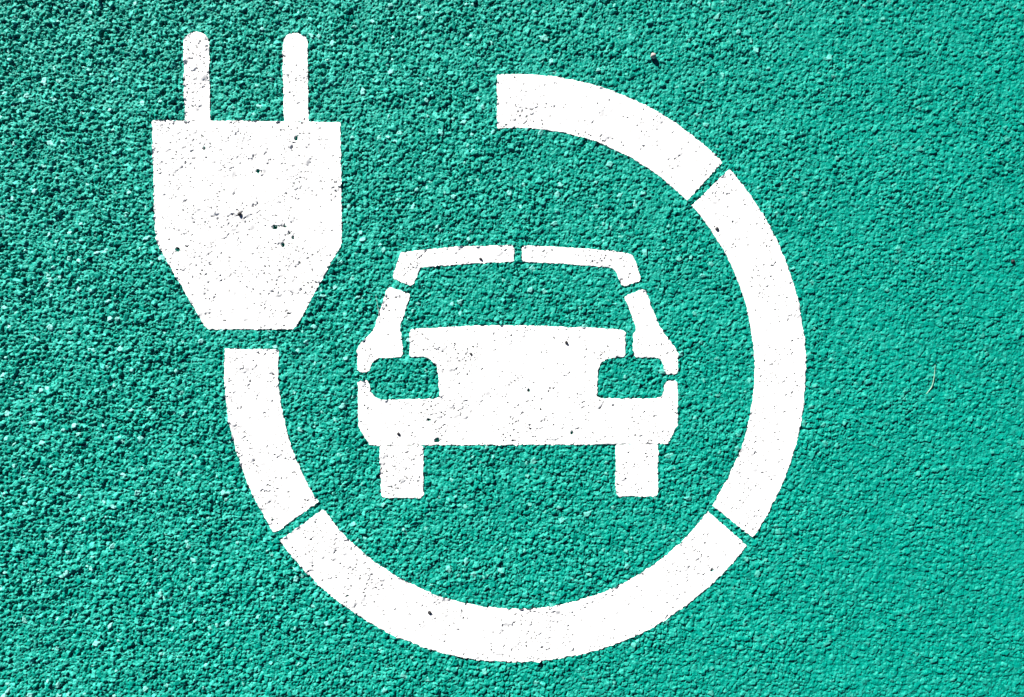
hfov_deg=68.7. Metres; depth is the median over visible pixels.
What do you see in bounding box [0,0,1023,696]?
ground
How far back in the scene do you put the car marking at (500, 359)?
1.42 m
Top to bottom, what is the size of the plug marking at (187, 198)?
0.019 m
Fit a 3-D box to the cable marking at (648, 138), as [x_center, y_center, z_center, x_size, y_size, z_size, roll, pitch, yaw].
[0.055,0.086,1.421,0.970,0.016,1.110,45,90,0]
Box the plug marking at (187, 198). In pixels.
[152,32,341,329]
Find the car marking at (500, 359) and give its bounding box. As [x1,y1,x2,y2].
[357,245,677,498]
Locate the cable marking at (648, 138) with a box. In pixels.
[224,74,805,662]
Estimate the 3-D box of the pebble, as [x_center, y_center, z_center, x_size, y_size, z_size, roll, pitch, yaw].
[0.267,-0.552,1.415,0.010,0.014,0.010,13,90,0]

